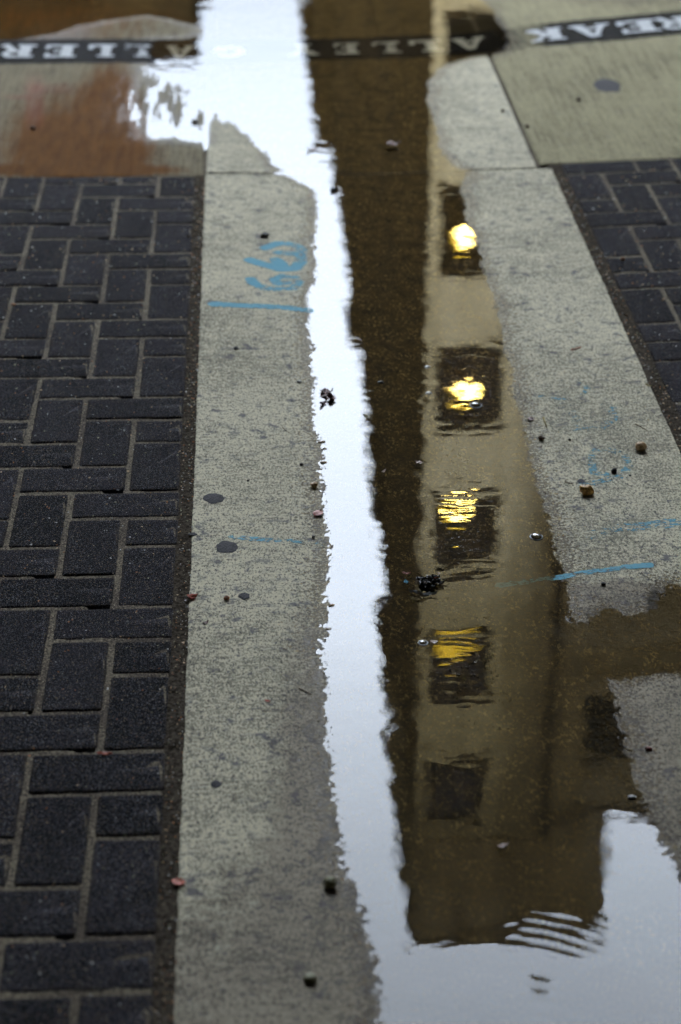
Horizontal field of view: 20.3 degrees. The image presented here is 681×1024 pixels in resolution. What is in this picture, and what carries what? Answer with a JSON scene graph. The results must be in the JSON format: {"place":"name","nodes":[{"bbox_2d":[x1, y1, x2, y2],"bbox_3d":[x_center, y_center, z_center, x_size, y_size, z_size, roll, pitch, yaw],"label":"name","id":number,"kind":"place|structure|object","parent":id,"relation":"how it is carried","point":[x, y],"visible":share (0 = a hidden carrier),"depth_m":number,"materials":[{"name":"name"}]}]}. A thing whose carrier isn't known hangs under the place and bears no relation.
{"place":"outdoors","nodes":[
{"label":"outdoors","id":0,"kind":"place"},
{"bbox_2d":[0,174,205,1023],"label":"pavement","id":1,"kind":"structure","parent":0,"point":[49,847],"depth_m":3.34,"materials":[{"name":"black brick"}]},
{"bbox_2d":[97,751,111,754],"bbox_3d":[-0.356,0.363,2.869,0.024,0.004,0.009,-1,29,-2],"label":"leaf","id":2,"kind":"object","parent":1,"relation":"on","point":[103,753],"visible":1,"depth_m":2.87,"materials":[{"name":"plant"}]},
{"bbox_2d":[151,175,204,1023],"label":"seam dirt","id":3,"kind":"structure","parent":1,"relation":"on","point":[174,755],"depth_m":3.04,"materials":[{"name":"soil"}]},
{"bbox_2d":[0,0,209,177],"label":"concrete slab","id":4,"kind":"structure","parent":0,"point":[117,119],"depth_m":5.85,"materials":[{"name":"beige concrete"}]},
{"bbox_2d":[206,0,536,174],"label":"gutter","id":5,"kind":"object","parent":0,"point":[349,116],"visible":1,"depth_m":5.85,"materials":[{"name":"concrete"}]},
{"bbox_2d":[0,11,680,64],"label":"painted lettering","id":6,"kind":"object","parent":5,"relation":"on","point":[131,51],"visible":1,"depth_m":6.41,"materials":[{"name":"white paint"}]},
{"bbox_2d":[173,169,680,1023],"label":"gutter","id":7,"kind":"object","parent":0,"point":[423,777],"visible":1,"depth_m":3.20,"materials":[{"name":"concrete"}]},
{"bbox_2d":[171,877,184,884],"bbox_3d":[-0.222,0.507,2.611,0.019,0.004,0.015,-1,29,-2],"label":"leaf","id":8,"kind":"object","parent":7,"relation":"on","point":[179,881],"visible":1,"depth_m":2.61,"materials":[{"name":"pink plant"}]},
{"bbox_2d":[187,590,201,598],"bbox_3d":[-0.249,0.142,3.272,0.033,0.007,0.016,-17,33,-28],"label":"leaf","id":9,"kind":"object","parent":7,"relation":"on","point":[191,596],"visible":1,"depth_m":3.27,"materials":[{"name":"red plant"}]},
{"bbox_2d":[203,493,223,503],"bbox_3d":[-0.239,-0.026,3.584,0.040,0.002,0.042,-1,29,-2],"label":"gum spot","id":10,"kind":"object","parent":7,"relation":"on","point":[211,498],"visible":1,"depth_m":3.58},
{"bbox_2d":[210,780,221,787],"bbox_3d":[-0.184,0.401,2.807,0.017,0.002,0.018,-23,36,-36],"label":"gum spot","id":11,"kind":"object","parent":7,"relation":"on","point":[215,784],"visible":1,"depth_m":2.81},
{"bbox_2d":[216,541,237,552],"bbox_3d":[-0.204,0.062,3.425,0.039,0.002,0.044,-1,29,-2],"label":"gum spot","id":12,"kind":"object","parent":7,"relation":"on","point":[226,547],"visible":1,"depth_m":3.42,"materials":[{"name":"grey rubber"}]},
{"bbox_2d":[238,592,249,599],"bbox_3d":[-0.166,0.144,3.276,0.020,0.002,0.024,-1,29,-2],"label":"gum spot","id":13,"kind":"object","parent":7,"relation":"on","point":[244,596],"visible":1,"depth_m":3.27,"materials":[{"name":"grey rubber"}]},
{"bbox_2d":[207,301,313,312],"bbox_3d":[-0.183,-0.475,4.408,0.267,0.007,0.048,3,29,6],"label":"spray paint mark","id":14,"kind":"object","parent":7,"relation":"on","point":[241,305],"visible":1,"depth_m":4.41,"materials":[{"name":"blue paint"}]},
{"bbox_2d":[260,232,268,237],"bbox_3d":[-0.191,-0.699,4.800,0.019,0.013,0.020,17,33,28],"label":"pebble","id":15,"kind":"object","parent":7,"relation":"on","point":[264,234],"visible":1,"depth_m":4.79,"materials":[{"name":"black stone"}]},
{"bbox_2d":[228,535,316,543],"bbox_3d":[-0.119,0.052,3.449,0.204,0.005,0.031,3,29,5],"label":"spray paint mark","id":16,"kind":"object","parent":7,"relation":"on","point":[293,541],"visible":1,"depth_m":3.45,"materials":[{"name":"blue paint"}]},
{"bbox_2d":[245,274,303,290],"bbox_3d":[-0.157,-0.545,4.535,0.156,0.004,0.125,-1,29,-2],"label":"spray paint mark","id":17,"kind":"object","parent":7,"relation":"on","point":[253,281],"visible":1,"depth_m":4.53,"materials":[{"name":"blue paint"}]},
{"bbox_2d":[243,241,307,271],"bbox_3d":[-0.158,-0.629,4.687,0.176,0.004,0.224,-1,29,-2],"label":"spray paint mark","id":18,"kind":"object","parent":7,"relation":"on","point":[279,264],"visible":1,"depth_m":4.66,"materials":[{"name":"blue paint"}]},
{"bbox_2d":[303,972,316,982],"bbox_3d":[-0.039,0.598,2.445,0.016,0.009,0.016,-17,33,-28],"label":"pebble","id":19,"kind":"object","parent":7,"relation":"on","point":[309,977],"visible":1,"depth_m":2.44,"materials":[{"name":"grey stone"}]},
{"bbox_2d":[310,482,317,487],"bbox_3d":[-0.051,-0.053,3.634,0.013,0.010,0.013,-11,31,-19],"label":"pebble","id":20,"kind":"object","parent":7,"relation":"on","point":[314,484],"visible":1,"depth_m":3.63,"materials":[{"name":"beige stone"}]},
{"bbox_2d":[313,510,322,515],"bbox_3d":[-0.042,0.003,3.539,0.019,0.004,0.022,-1,29,-2],"label":"pebble","id":21,"kind":"object","parent":7,"relation":"on","point":[317,512],"visible":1,"depth_m":3.54,"materials":[{"name":"pink stone"}]},
{"bbox_2d":[323,876,336,888],"bbox_3d":[-0.014,0.507,2.609,0.020,0.016,0.018,3,29,6],"label":"pebble","id":22,"kind":"object","parent":7,"relation":"on","point":[329,882],"visible":1,"depth_m":2.60,"materials":[{"name":"grey stone"}]},
{"bbox_2d":[189,179,680,1007],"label":"grit","id":23,"kind":"object","parent":7,"relation":"on","point":[455,555],"visible":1,"depth_m":3.47,"materials":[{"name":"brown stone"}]},
{"bbox_2d":[267,153,680,996],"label":"grit","id":24,"kind":"object","parent":7,"relation":"on","point":[539,489],"visible":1,"depth_m":3.46,"materials":[{"name":"brown gravel"}]},
{"bbox_2d":[538,386,588,399],"bbox_3d":[0.473,-0.248,3.995,0.148,0.001,0.089,-19,34,-30],"label":"spray paint mark","id":25,"kind":"object","parent":7,"relation":"on","point":[564,398],"visible":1,"depth_m":3.99,"materials":[{"name":"blue paint"}]},
{"bbox_2d":[494,563,653,587],"bbox_3d":[0.412,0.111,3.349,0.303,0.008,0.033,-6,29,-11],"label":"spray paint mark","id":26,"kind":"object","parent":7,"relation":"on","point":[618,568],"visible":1,"depth_m":3.35,"materials":[{"name":"blue paint"}]},
{"bbox_2d":[579,485,593,495],"bbox_3d":[0.466,-0.042,3.602,0.028,0.019,0.020,-1,29,-2],"label":"pebble","id":27,"kind":"object","parent":7,"relation":"on","point":[586,490],"visible":1,"depth_m":3.60,"materials":[{"name":"stone"}]},
{"bbox_2d":[555,403,618,430],"bbox_3d":[0.498,-0.198,3.904,0.163,0.001,0.161,-1,29,-2],"label":"spray paint mark","id":28,"kind":"object","parent":7,"relation":"on","point":[616,419],"visible":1,"depth_m":3.87,"materials":[{"name":"blue paint"}]},
{"bbox_2d":[583,449,631,484],"bbox_3d":[0.515,-0.085,3.697,0.113,0.001,0.200,9,30,17],"label":"spray paint mark","id":29,"kind":"object","parent":7,"relation":"on","point":[607,474],"visible":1,"depth_m":3.69,"materials":[{"name":"blue paint"}]},
{"bbox_2d":[586,518,680,538],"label":"spray paint mark","id":30,"kind":"object","parent":7,"relation":"on","point":[670,520],"visible":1,"depth_m":3.50,"materials":[{"name":"blue paint"}]},
{"bbox_2d":[635,441,646,451],"bbox_3d":[0.594,-0.130,3.761,0.023,0.019,0.020,3,29,5],"label":"pebble","id":31,"kind":"object","parent":7,"relation":"on","point":[641,446],"visible":1,"depth_m":3.75,"materials":[{"name":"beige stone"}]},
{"bbox_2d":[466,0,680,164],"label":"concrete slab","id":32,"kind":"structure","parent":0,"point":[637,116],"depth_m":5.97,"materials":[{"name":"beige concrete"}]},
{"bbox_2d":[594,79,620,91],"bbox_3d":[0.833,-1.333,5.944,0.084,0.003,0.149,-1,29,-2],"label":"gum spot","id":33,"kind":"object","parent":32,"relation":"on","point":[606,85],"visible":1,"depth_m":5.94,"materials":[{"name":"grey"}]},
{"bbox_2d":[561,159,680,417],"bbox_3d":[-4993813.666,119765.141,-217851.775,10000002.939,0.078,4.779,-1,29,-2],"label":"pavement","id":34,"kind":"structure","parent":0,"point":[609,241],"depth_m":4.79,"materials":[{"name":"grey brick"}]},
{"bbox_2d":[0,168,680,1023],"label":"grit","id":35,"kind":"object","parent":34,"relation":"on","point":[192,478],"visible":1,"depth_m":3.99,"materials":[{"name":"grey gravel"}]},
{"bbox_2d":[563,158,680,424],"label":"joint sand","id":36,"kind":"structure","parent":34,"relation":"on","point":[637,240],"depth_m":4.85,"materials":[{"name":"sand"}]},
{"bbox_2d":[548,164,680,452],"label":"seam dirt","id":37,"kind":"structure","parent":36,"relation":"on","point":[639,342],"depth_m":4.37,"materials":[{"name":"soil"}]},
{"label":"puddle water","id":38,"kind":"structure","parent":0,"visible":0},
{"bbox_2d":[319,388,335,404],"bbox_3d":[-0.028,-0.243,3.979,0.035,0.012,0.073,-1,29,-2],"label":"leaf cluster","id":39,"kind":"object","parent":38,"relation":"on","point":[326,392],"visible":1,"depth_m":3.98,"materials":[{"name":"brown plant"}]},
{"bbox_2d":[386,140,399,145],"bbox_3d":[0.149,-1.058,5.451,0.036,0.021,0.033,19,34,30],"label":"leaf","id":40,"kind":"object","parent":38,"relation":"on","point":[391,143],"visible":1,"depth_m":5.45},
{"bbox_2d":[418,640,427,645],"bbox_3d":[0.137,0.216,3.154,0.018,0.004,0.018,-1,29,-2],"label":"bubble","id":41,"kind":"object","parent":38,"relation":"on","point":[419,641],"visible":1,"depth_m":3.15,"materials":[{"name":"liquid"}]},
{"bbox_2d":[402,572,445,596],"bbox_3d":[0.147,0.122,3.313,0.075,0.014,0.082,-1,29,-2],"label":"debris heap","id":42,"kind":"object","parent":38,"relation":"on","point":[427,581],"visible":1,"depth_m":3.32,"materials":[{"name":"black gravel"}]},
{"bbox_2d":[469,402,481,407],"bbox_3d":[0.281,-0.224,3.951,0.027,0.007,0.027,-1,29,-2],"label":"bubble","id":43,"kind":"object","parent":38,"relation":"on","point":[475,407],"visible":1,"depth_m":3.95,"materials":[{"name":"liquid"}]},
{"bbox_2d":[497,842,508,847],"bbox_3d":[0.230,0.470,2.688,0.018,0.005,0.011,-1,29,-2],"label":"petal","id":44,"kind":"object","parent":38,"relation":"on","point":[502,845],"visible":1,"depth_m":2.69,"materials":[{"name":"white plant"}]},
{"bbox_2d":[530,533,542,539],"bbox_3d":[0.357,0.043,3.465,0.025,0.007,0.025,-1,29,-2],"label":"bubble","id":45,"kind":"object","parent":38,"relation":"on","point":[537,534],"visible":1,"depth_m":3.47,"materials":[{"name":"liquid"}]},
{"label":"ground","id":46,"kind":"structure","parent":0,"visible":0},
{"bbox_2d":[185,0,548,175],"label":"crack dirt","id":47,"kind":"structure","parent":46,"relation":"on","point":[538,166],"depth_m":5.72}
]}

